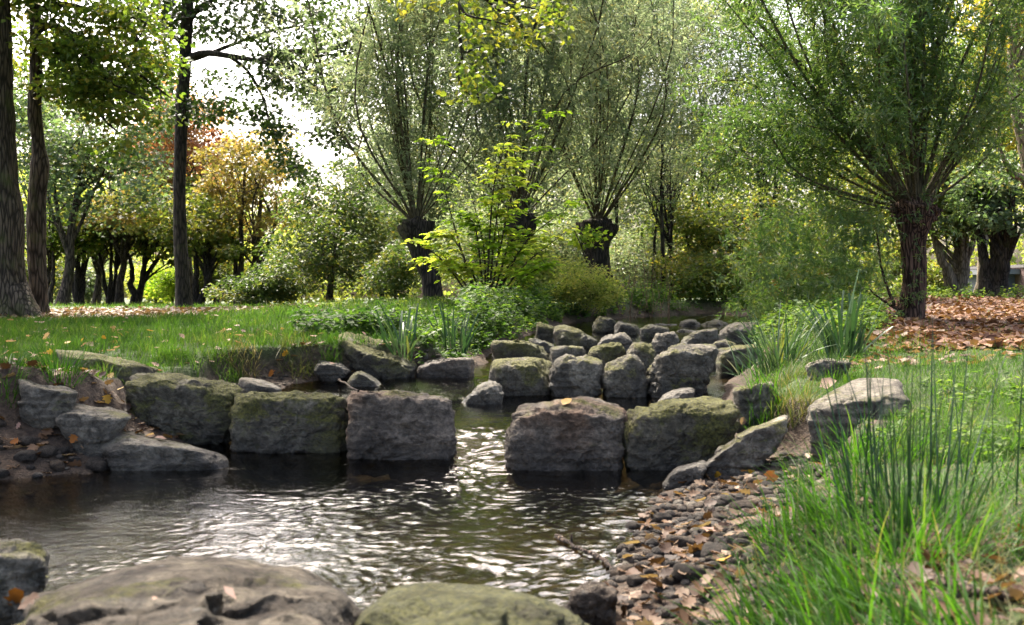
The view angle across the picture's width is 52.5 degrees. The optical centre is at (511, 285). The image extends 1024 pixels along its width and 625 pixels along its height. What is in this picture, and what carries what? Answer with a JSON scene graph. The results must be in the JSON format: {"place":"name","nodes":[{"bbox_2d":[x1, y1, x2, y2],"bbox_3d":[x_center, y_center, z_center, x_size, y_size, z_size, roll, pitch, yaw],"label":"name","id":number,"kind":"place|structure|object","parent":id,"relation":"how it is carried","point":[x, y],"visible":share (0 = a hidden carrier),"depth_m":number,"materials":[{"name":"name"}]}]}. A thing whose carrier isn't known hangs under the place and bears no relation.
{"place":"outdoors","nodes":[
{"label":"outdoors","id":0,"kind":"place"},
{"bbox_2d":[0,294,522,328],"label":"lawn grass","id":1,"kind":"structure","parent":0,"point":[215,304],"depth_m":17.23,"materials":[{"name":"plant"}]},
{"bbox_2d":[0,300,523,385],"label":"lawn grass","id":2,"kind":"structure","parent":0,"point":[18,330],"depth_m":11.51,"materials":[{"name":"plant"}]},
{"bbox_2d":[0,313,751,611],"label":"water","id":3,"kind":"structure","parent":0,"point":[364,534],"depth_m":5.50,"materials":[{"name":"liquid"}]},
{"bbox_2d":[0,538,49,624],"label":"boulder","id":4,"kind":"object","parent":3,"relation":"in","point":[24,565],"visible":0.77,"depth_m":2.97,"materials":[{"name":"grey stone"}]},
{"bbox_2d":[345,389,457,459],"bbox_3d":[-0.768,1.028,7.260,0.800,0.622,0.661,0,0,0],"label":"boulder","id":5,"kind":"object","parent":3,"relation":"in","point":[397,424],"visible":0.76,"depth_m":6.98,"materials":[{"name":"grey stone"}]},
{"bbox_2d":[355,582,588,624],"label":"boulder","id":6,"kind":"object","parent":3,"relation":"on","point":[432,603],"visible":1,"depth_m":2.34,"materials":[{"name":"stone"}]},
{"bbox_2d":[461,380,503,403],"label":"boulder","id":7,"kind":"object","parent":3,"relation":"in","point":[489,392],"visible":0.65,"depth_m":9.40,"materials":[{"name":"grey stone"}]},
{"bbox_2d":[504,396,627,470],"bbox_3d":[0.379,1.065,7.018,0.865,0.596,0.651,0,0,0],"label":"boulder","id":8,"kind":"object","parent":3,"relation":"in","point":[582,433],"visible":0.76,"depth_m":6.72,"materials":[{"name":"grey stone"}]},
{"bbox_2d":[564,581,617,624],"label":"boulder","id":9,"kind":"object","parent":3,"relation":"in","point":[592,603],"visible":0.94,"depth_m":3.40,"materials":[{"name":"stone"}]},
{"bbox_2d":[0,296,1023,624],"bbox_3d":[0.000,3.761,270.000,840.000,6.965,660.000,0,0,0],"label":"ground","id":10,"kind":"structure","parent":0,"point":[92,392],"depth_m":7.22,"materials":[{"name":"plant"}]},
{"bbox_2d":[0,0,76,317],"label":"oak tree","id":11,"kind":"object","parent":10,"relation":"on","point":[17,297],"visible":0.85,"depth_m":18.79,"materials":[{"name":"brown plant"}]},
{"bbox_2d":[17,379,77,428],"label":"slab","id":12,"kind":"structure","parent":10,"relation":"on","point":[42,406],"depth_m":6.86,"materials":[{"name":"stone"}]},
{"bbox_2d":[11,19,97,304],"bbox_3d":[-17.177,-4.154,37.116,4.329,10.089,5.079,0,0,13],"label":"maple tree","id":13,"kind":"object","parent":10,"relation":"on","point":[52,247],"visible":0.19,"depth_m":36.92,"materials":[{"name":"green plant"}]},
{"bbox_2d":[13,336,99,387],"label":"grass tuft","id":14,"kind":"object","parent":10,"relation":"on","point":[44,362],"visible":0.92,"depth_m":7.27,"materials":[{"name":"plant"}]},
{"bbox_2d":[25,202,120,303],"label":"maple tree","id":15,"kind":"object","parent":10,"relation":"on","point":[79,279],"visible":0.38,"depth_m":38.92,"materials":[{"name":"green plant"}]},
{"bbox_2d":[55,403,130,457],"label":"boulder","id":16,"kind":"structure","parent":10,"relation":"on","point":[93,429],"depth_m":6.80,"materials":[{"name":"stone"}]},
{"bbox_2d":[0,358,185,474],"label":"leaf litter","id":17,"kind":"object","parent":10,"relation":"on","point":[46,431],"visible":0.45,"depth_m":7.11,"materials":[{"name":"plant"}]},
{"bbox_2d":[13,65,176,304],"bbox_3d":[-14.009,-3.541,34.396,7.116,8.722,6.798,0,0,0],"label":"maple tree","id":18,"kind":"object","parent":10,"relation":"on","point":[65,146],"visible":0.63,"depth_m":33.93,"materials":[{"name":"green plant"}]},
{"bbox_2d":[0,0,196,313],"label":"maple tree","id":19,"kind":"object","parent":10,"relation":"on","point":[84,75],"visible":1,"depth_m":19.23,"materials":[{"name":"green plant"}]},
{"bbox_2d":[57,187,141,303],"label":"maple tree","id":20,"kind":"object","parent":10,"relation":"on","point":[96,297],"visible":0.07,"depth_m":40.83,"materials":[{"name":"green plant"}]},
{"bbox_2d":[55,349,157,382],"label":"slab","id":21,"kind":"structure","parent":10,"relation":"on","point":[130,367],"depth_m":8.54,"materials":[{"name":"stone"}]},
{"bbox_2d":[76,190,159,304],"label":"maple tree","id":22,"kind":"object","parent":10,"relation":"on","point":[124,258],"visible":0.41,"depth_m":37.47,"materials":[{"name":"green plant"}]},
{"bbox_2d":[79,193,169,304],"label":"maple tree","id":23,"kind":"object","parent":10,"relation":"on","point":[109,290],"visible":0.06,"depth_m":39.83,"materials":[{"name":"green plant"}]},
{"bbox_2d":[90,157,221,304],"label":"maple tree","id":24,"kind":"object","parent":10,"relation":"on","point":[146,251],"visible":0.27,"depth_m":38.73,"materials":[{"name":"green plant"}]},
{"bbox_2d":[0,301,328,318],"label":"leaf litter","id":25,"kind":"object","parent":10,"relation":"on","point":[132,312],"visible":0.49,"depth_m":20.29,"materials":[{"name":"plant"}]},
{"bbox_2d":[102,430,228,470],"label":"boulder","id":26,"kind":"structure","parent":10,"relation":"on","point":[123,450],"depth_m":6.72,"materials":[{"name":"stone"}]},
{"bbox_2d":[134,265,202,303],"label":"shrub","id":27,"kind":"object","parent":10,"relation":"on","point":[165,283],"visible":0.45,"depth_m":46.12,"materials":[{"name":"green plant"}]},
{"bbox_2d":[116,75,244,302],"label":"red maple","id":28,"kind":"object","parent":10,"relation":"on","point":[192,141],"visible":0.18,"depth_m":41.27,"materials":[{"name":"brown plant"}]},
{"bbox_2d":[125,372,244,444],"bbox_3d":[-2.421,0.967,7.662,0.906,0.619,0.694,0,0,0],"label":"boulder","id":29,"kind":"object","parent":10,"relation":"on","point":[196,411],"visible":0.66,"depth_m":7.36,"materials":[{"name":"stone"}]},
{"bbox_2d":[14,555,361,624],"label":"boulder","id":30,"kind":"object","parent":10,"relation":"on","point":[188,590],"visible":0.98,"depth_m":2.51,"materials":[{"name":"stone"}]},
{"bbox_2d":[113,191,270,304],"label":"maple tree","id":31,"kind":"object","parent":10,"relation":"on","point":[199,236],"visible":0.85,"depth_m":35.26,"materials":[{"name":"green plant"}]},
{"bbox_2d":[187,123,308,305],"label":"orange maple","id":32,"kind":"object","parent":10,"relation":"on","point":[251,189],"visible":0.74,"depth_m":36.43,"materials":[{"name":"brown plant"}]},
{"bbox_2d":[120,0,394,307],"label":"oak tree","id":33,"kind":"object","parent":10,"relation":"on","point":[186,16],"visible":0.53,"depth_m":25.82,"materials":[{"name":"green plant"}]},
{"bbox_2d":[201,251,320,305],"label":"hornbeam bush","id":34,"kind":"object","parent":10,"relation":"on","point":[273,281],"visible":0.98,"depth_m":27.59,"materials":[{"name":"green plant"}]},
{"bbox_2d":[228,390,348,453],"bbox_3d":[-1.565,1.063,7.461,0.880,0.644,0.685,0,0,0],"label":"boulder","id":35,"kind":"object","parent":10,"relation":"on","point":[295,421],"visible":0.77,"depth_m":7.16,"materials":[{"name":"stone"}]},
{"bbox_2d":[252,156,406,301],"bbox_3d":[-5.281,-1.526,31.070,4.778,4.567,7.330,0,0,0],"label":"hornbeam","id":36,"kind":"object","parent":10,"relation":"on","point":[318,214],"visible":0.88,"depth_m":29.99,"materials":[{"name":"green plant"}]},
{"bbox_2d":[284,297,414,335],"bbox_3d":[-1.966,0.374,12.544,1.552,0.472,1.901,0,0,-12],"label":"herb cover","id":37,"kind":"object","parent":10,"relation":"on","point":[357,319],"visible":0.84,"depth_m":12.03,"materials":[{"name":"green plant"}]},
{"bbox_2d":[337,332,416,378],"bbox_3d":[-1.425,0.867,11.051,0.906,0.730,0.802,0,0,0],"label":"boulder","id":38,"kind":"object","parent":10,"relation":"on","point":[372,361],"visible":0.66,"depth_m":10.71,"materials":[{"name":"stone"}]},
{"bbox_2d":[328,143,438,298],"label":"hornbeam","id":39,"kind":"object","parent":10,"relation":"on","point":[396,211],"visible":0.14,"depth_m":33.27,"materials":[{"name":"green plant"}]},
{"bbox_2d":[220,0,557,298],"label":"pollard willow","id":40,"kind":"object","parent":10,"relation":"on","point":[415,224],"visible":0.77,"depth_m":21.84,"materials":[{"name":"green plant"}]},
{"bbox_2d":[352,239,437,299],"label":"shrub","id":41,"kind":"object","parent":10,"relation":"on","point":[395,274],"visible":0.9,"depth_m":26.36,"materials":[{"name":"green plant"}]},
{"bbox_2d":[359,301,441,361],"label":"iris clump","id":42,"kind":"object","parent":10,"relation":"on","point":[403,335],"visible":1,"depth_m":11.04,"materials":[{"name":"plant"}]},
{"bbox_2d":[346,0,482,296],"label":"willow tree","id":43,"kind":"object","parent":10,"relation":"on","point":[438,215],"visible":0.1,"depth_m":36.06,"materials":[{"name":"green plant"}]},
{"bbox_2d":[415,357,473,377],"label":"boulder","id":44,"kind":"object","parent":10,"relation":"on","point":[458,367],"visible":0.51,"depth_m":10.74,"materials":[{"name":"grey stone"}]},
{"bbox_2d":[403,304,490,363],"bbox_3d":[-0.776,0.550,12.131,1.053,0.638,2.451,0,0,0],"label":"herb cover","id":45,"kind":"object","parent":10,"relation":"on","point":[445,354],"visible":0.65,"depth_m":11.94,"materials":[{"name":"green plant"}]},
{"bbox_2d":[422,297,480,356],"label":"iris clump","id":46,"kind":"object","parent":10,"relation":"on","point":[464,346],"visible":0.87,"depth_m":11.73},
{"bbox_2d":[431,192,507,295],"bbox_3d":[-0.933,-0.820,26.103,2.751,2.894,3.840,0,0,-22],"label":"shrub","id":47,"kind":"object","parent":10,"relation":"on","point":[468,239],"visible":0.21,"depth_m":25.55,"materials":[{"name":"green plant"}]},
{"bbox_2d":[386,0,579,109],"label":"maple tree","id":48,"kind":"object","parent":10,"relation":"on","point":[512,26],"visible":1,"depth_m":8.51,"materials":[{"name":"green plant"}]},
{"bbox_2d":[419,2,557,294],"bbox_3d":[-0.703,-6.414,38.185,5.879,14.786,7.440,0,0,0],"label":"willow tree","id":49,"kind":"object","parent":10,"relation":"on","point":[477,196],"visible":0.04,"depth_m":36.93,"materials":[{"name":"green plant"}]},
{"bbox_2d":[401,109,593,295],"bbox_3d":[-0.226,-1.365,17.499,3.241,3.442,1.703,0,0,0],"label":"sapling","id":50,"kind":"object","parent":10,"relation":"on","point":[452,266],"visible":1,"depth_m":17.53,"materials":[{"name":"green plant"}]},
{"bbox_2d":[451,276,580,344],"bbox_3d":[-0.455,0.292,15.763,1.955,0.922,6.221,0,0,15],"label":"herb cover","id":51,"kind":"object","parent":10,"relation":"on","point":[471,301],"visible":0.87,"depth_m":14.39,"materials":[{"name":"green plant"}]},
{"bbox_2d":[488,357,551,395],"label":"boulder","id":52,"kind":"object","parent":10,"relation":"on","point":[525,376],"visible":0.56,"depth_m":9.94,"materials":[{"name":"stone"}]},
{"bbox_2d":[491,339,548,360],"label":"boulder","id":53,"kind":"object","parent":10,"relation":"on","point":[515,348],"visible":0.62,"depth_m":12.01,"materials":[{"name":"stone"}]},
{"bbox_2d":[17,102,1023,303],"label":"wood","id":54,"kind":"object","parent":10,"relation":"on","point":[972,261],"visible":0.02,"depth_m":71.14,"materials":[{"name":"green plant"}]},
{"bbox_2d":[360,0,687,289],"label":"pollard willow","id":55,"kind":"object","parent":10,"relation":"on","point":[524,221],"visible":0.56,"depth_m":21.89,"materials":[{"name":"green plant"}]},
{"bbox_2d":[493,240,567,297],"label":"shrub","id":56,"kind":"object","parent":10,"relation":"on","point":[542,277],"visible":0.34,"depth_m":20.25,"materials":[{"name":"green plant"}]},
{"bbox_2d":[484,2,635,302],"bbox_3d":[1.542,-6.099,36.996,6.235,15.166,7.099,0,0,0],"label":"willow tree","id":57,"kind":"object","parent":10,"relation":"on","point":[553,208],"visible":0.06,"depth_m":36.22,"materials":[{"name":"green plant"}]},
{"bbox_2d":[534,191,609,288],"bbox_3d":[1.382,-0.851,27.043,2.538,3.064,3.743,0,0,0],"label":"shrub","id":58,"kind":"object","parent":10,"relation":"on","point":[565,250],"visible":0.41,"depth_m":26.32,"materials":[{"name":"green plant"}]},
{"bbox_2d":[553,324,597,347],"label":"boulder","id":59,"kind":"object","parent":10,"relation":"on","point":[566,335],"visible":0.61,"depth_m":13.33,"materials":[{"name":"stone"}]},
{"bbox_2d":[548,354,603,396],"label":"boulder","id":60,"kind":"object","parent":10,"relation":"on","point":[572,376],"visible":0.83,"depth_m":9.90,"materials":[{"name":"grey stone"}]},
{"bbox_2d":[544,255,629,315],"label":"shrub","id":61,"kind":"object","parent":10,"relation":"on","point":[605,291],"visible":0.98,"depth_m":18.43,"materials":[{"name":"green plant"}]},
{"bbox_2d":[562,224,611,275],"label":"shrub","id":62,"kind":"object","parent":10,"relation":"on","point":[591,239],"visible":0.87,"depth_m":20.49,"materials":[{"name":"green plant"}]},
{"bbox_2d":[547,0,687,286],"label":"willow tree","id":63,"kind":"object","parent":10,"relation":"on","point":[629,198],"visible":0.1,"depth_m":30.58,"materials":[{"name":"green plant"}]},
{"bbox_2d":[601,354,649,397],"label":"boulder","id":64,"kind":"object","parent":10,"relation":"on","point":[624,376],"visible":0.74,"depth_m":9.90,"materials":[{"name":"grey stone"}]},
{"bbox_2d":[492,0,765,289],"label":"pollard willow","id":65,"kind":"object","parent":10,"relation":"on","point":[597,219],"visible":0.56,"depth_m":23.32,"materials":[{"name":"green plant"}]},
{"bbox_2d":[609,219,681,293],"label":"shrub","id":66,"kind":"object","parent":10,"relation":"on","point":[626,269],"visible":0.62,"depth_m":24.52,"materials":[{"name":"green plant"}]},
{"bbox_2d":[489,283,803,338],"bbox_3d":[2.413,0.347,18.106,5.284,0.849,9.970,0,0,12],"label":"herb cover","id":67,"kind":"object","parent":10,"relation":"on","point":[520,324],"visible":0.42,"depth_m":16.33,"materials":[{"name":"green plant"}]},
{"bbox_2d":[580,0,726,289],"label":"willow tree","id":68,"kind":"object","parent":10,"relation":"on","point":[637,224],"visible":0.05,"depth_m":32.28,"materials":[{"name":"green plant"}]},
{"bbox_2d":[618,119,720,301],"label":"alder tree","id":69,"kind":"object","parent":10,"relation":"on","point":[674,181],"visible":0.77,"depth_m":24.01,"materials":[{"name":"green plant"}]},
{"bbox_2d":[622,396,740,470],"bbox_3d":[1.117,1.091,7.010,0.803,0.646,0.667,0,0,0],"label":"boulder","id":70,"kind":"object","parent":10,"relation":"on","point":[667,434],"visible":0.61,"depth_m":6.72,"materials":[{"name":"stone"}]},
{"bbox_2d":[647,344,718,397],"bbox_3d":[1.674,0.910,10.234,0.760,0.683,0.834,0,0,0],"label":"boulder","id":71,"kind":"object","parent":10,"relation":"on","point":[673,367],"visible":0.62,"depth_m":9.86,"materials":[{"name":"grey stone"}]},
{"bbox_2d":[662,460,706,488],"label":"slab","id":72,"kind":"structure","parent":10,"relation":"on","point":[690,473],"depth_m":6.11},
{"bbox_2d":[598,273,774,315],"bbox_3d":[4.131,0.120,22.742,4.772,0.937,9.315,0,0,6],"label":"herb cover","id":73,"kind":"object","parent":10,"relation":"on","point":[693,294],"visible":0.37,"depth_m":22.41,"materials":[{"name":"green plant"}]},
{"bbox_2d":[645,241,736,300],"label":"shrub","id":74,"kind":"object","parent":10,"relation":"on","point":[684,273],"visible":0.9,"depth_m":23.22,"materials":[{"name":"green plant"}]},
{"bbox_2d":[633,0,789,299],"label":"willow tree","id":75,"kind":"object","parent":10,"relation":"on","point":[701,95],"visible":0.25,"depth_m":29.38,"materials":[{"name":"green plant"}]},
{"bbox_2d":[604,451,834,624],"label":"leaf litter","id":76,"kind":"object","parent":10,"relation":"on","point":[682,615],"visible":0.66,"depth_m":4.04,"materials":[{"name":"plant"}]},
{"bbox_2d":[716,344,763,375],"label":"boulder","id":77,"kind":"object","parent":10,"relation":"on","point":[723,358],"visible":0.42,"depth_m":10.90,"materials":[{"name":"stone"}]},
{"bbox_2d":[705,415,787,479],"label":"boulder","id":78,"kind":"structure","parent":10,"relation":"on","point":[746,449],"depth_m":6.20,"materials":[{"name":"stone"}]},
{"bbox_2d":[630,185,873,301],"bbox_3d":[5.959,-0.962,25.293,6.695,3.020,4.053,0,0,-27],"label":"shrub","id":79,"kind":"object","parent":10,"relation":"on","point":[699,224],"visible":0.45,"depth_m":24.44,"materials":[{"name":"green plant"}]},
{"bbox_2d":[732,381,780,433],"bbox_3d":[1.742,0.884,7.443,0.357,0.425,0.600,0,0,7],"label":"boulder","id":80,"kind":"object","parent":10,"relation":"on","point":[741,395],"visible":0.42,"depth_m":7.17,"materials":[{"name":"grey stone"}]},
{"bbox_2d":[733,357,787,428],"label":"grass tuft","id":81,"kind":"object","parent":10,"relation":"on","point":[757,379],"visible":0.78,"depth_m":7.14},
{"bbox_2d":[648,500,877,624],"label":"grass tuft","id":82,"kind":"object","parent":10,"relation":"on","point":[751,615],"visible":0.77,"depth_m":2.95,"materials":[{"name":"plant"}]},
{"bbox_2d":[690,290,847,377],"bbox_3d":[2.390,0.459,9.824,1.647,0.899,1.449,0,0,35],"label":"iris clump","id":83,"kind":"object","parent":10,"relation":"on","point":[775,354],"visible":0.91,"depth_m":9.70,"materials":[{"name":"plant"}]},
{"bbox_2d":[681,0,870,263],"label":"willow tree","id":84,"kind":"object","parent":10,"relation":"on","point":[765,180],"visible":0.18,"depth_m":28.51,"materials":[{"name":"green plant"}]},
{"bbox_2d":[710,430,868,565],"bbox_3d":[1.016,0.772,3.700,0.595,0.499,0.720,0,0,0],"label":"grass tuft","id":85,"kind":"object","parent":10,"relation":"on","point":[807,501],"visible":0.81,"depth_m":3.70,"materials":[{"name":"plant"}]},
{"bbox_2d":[765,368,830,441],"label":"grass tuft","id":86,"kind":"object","parent":10,"relation":"on","point":[790,395],"visible":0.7,"depth_m":7.01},
{"bbox_2d":[743,278,899,352],"bbox_3d":[4.696,0.323,16.331,2.643,0.958,10.620,0,0,17],"label":"herb cover","id":87,"kind":"object","parent":10,"relation":"on","point":[871,304],"visible":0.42,"depth_m":12.84,"materials":[{"name":"green plant"}]},
{"bbox_2d":[757,215,901,294],"bbox_3d":[6.711,-0.473,22.003,2.503,2.110,4.134,0,0,0],"label":"shrub","id":88,"kind":"object","parent":10,"relation":"on","point":[861,259],"visible":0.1,"depth_m":21.16,"materials":[{"name":"green plant"}]},
{"bbox_2d":[792,269,892,359],"bbox_3d":[3.112,0.284,9.989,0.804,0.882,0.824,0,0,-39],"label":"iris clump","id":89,"kind":"object","parent":10,"relation":"on","point":[850,326],"visible":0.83,"depth_m":9.94,"materials":[{"name":"plant"}]},
{"bbox_2d":[669,0,1023,322],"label":"pollard willow","id":90,"kind":"object","parent":10,"relation":"on","point":[897,31],"visible":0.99,"depth_m":15.57,"materials":[{"name":"green plant"}]},
{"bbox_2d":[713,482,997,624],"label":"grass tuft","id":91,"kind":"object","parent":10,"relation":"on","point":[924,607],"visible":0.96,"depth_m":2.51,"materials":[{"name":"plant"}]},
{"bbox_2d":[752,398,962,505],"bbox_3d":[1.614,0.792,4.920,1.045,0.565,1.039,0,0,0],"label":"grass tuft","id":92,"kind":"object","parent":10,"relation":"on","point":[854,442],"visible":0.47,"depth_m":4.90,"materials":[{"name":"plant"}]},
{"bbox_2d":[806,378,910,460],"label":"rock","id":93,"kind":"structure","parent":10,"relation":"on","point":[859,386],"depth_m":6.25,"materials":[{"name":"stone"}]},
{"bbox_2d":[704,350,1023,624],"bbox_3d":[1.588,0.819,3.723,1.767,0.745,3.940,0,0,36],"label":"bank grass","id":94,"kind":"structure","parent":10,"relation":"on","point":[1010,482],"depth_m":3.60,"materials":[{"name":"plant"}]},
{"bbox_2d":[766,10,1011,294],"bbox_3d":[12.419,-4.583,34.283,8.982,10.712,9.153,0,0,0],"label":"lime tree","id":95,"kind":"object","parent":10,"relation":"on","point":[896,247],"visible":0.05,"depth_m":33.46,"materials":[{"name":"green plant"}]},
{"bbox_2d":[758,328,1023,482],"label":"bank grass","id":96,"kind":"structure","parent":10,"relation":"on","point":[998,399],"depth_m":7.09,"materials":[{"name":"plant"}]},
{"bbox_2d":[764,514,1023,624],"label":"leaf litter","id":97,"kind":"object","parent":10,"relation":"on","point":[1016,592],"visible":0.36,"depth_m":2.74,"materials":[{"name":"plant"}]},
{"bbox_2d":[796,306,1023,533],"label":"rush clump","id":98,"kind":"object","parent":10,"relation":"on","point":[847,466],"visible":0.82,"depth_m":3.44,"materials":[{"name":"plant"}]},
{"bbox_2d":[833,292,1023,352],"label":"leaf litter","id":99,"kind":"object","parent":10,"relation":"on","point":[995,320],"visible":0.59,"depth_m":13.73,"materials":[{"name":"plant"}]},
{"bbox_2d":[838,326,1023,370],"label":"leaf litter","id":100,"kind":"object","parent":10,"relation":"on","point":[872,337],"visible":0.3,"depth_m":9.71,"materials":[{"name":"plant"}]},
{"bbox_2d":[860,120,1017,295],"bbox_3d":[12.678,-2.209,31.449,3.704,5.532,5.066,0,0,0],"label":"lime tree","id":101,"kind":"object","parent":10,"relation":"on","point":[955,265],"visible":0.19,"depth_m":30.77,"materials":[{"name":"green plant"}]},
{"bbox_2d":[873,283,1023,299],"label":"herb cover","id":102,"kind":"object","parent":10,"relation":"on","point":[949,294],"visible":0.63,"depth_m":27.76,"materials":[{"name":"green plant"}]},
{"bbox_2d":[879,310,1023,511],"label":"rush clump","id":103,"kind":"object","parent":10,"relation":"on","point":[1019,437],"visible":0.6,"depth_m":3.64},
{"bbox_2d":[927,0,1020,292],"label":"lime tree","id":104,"kind":"object","parent":10,"relation":"on","point":[1010,145],"visible":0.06,"depth_m":35.05,"materials":[{"name":"green plant"}]},
{"bbox_2d":[935,147,1023,296],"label":"lime tree","id":105,"kind":"object","parent":10,"relation":"on","point":[995,268],"visible":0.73,"depth_m":28.49,"materials":[{"name":"green plant"}]},
{"bbox_2d":[958,0,1023,187],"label":"plane tree","id":106,"kind":"object","parent":10,"relation":"on","point":[1019,140],"visible":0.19,"depth_m":18.88,"materials":[{"name":"green plant"}]},
{"bbox_2d":[11,0,1023,297],"label":"sky","id":107,"kind":"structure","parent":0,"point":[218,63],"materials":[{"name":"white"}]},
{"bbox_2d":[604,450,973,624],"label":"gravel","id":108,"kind":"structure","parent":0,"point":[680,506],"depth_m":4.39,"materials":[{"name":"gravel"}]},
{"bbox_2d":[727,293,1022,368],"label":"bank grass","id":109,"kind":"structure","parent":0,"point":[790,337],"depth_m":10.82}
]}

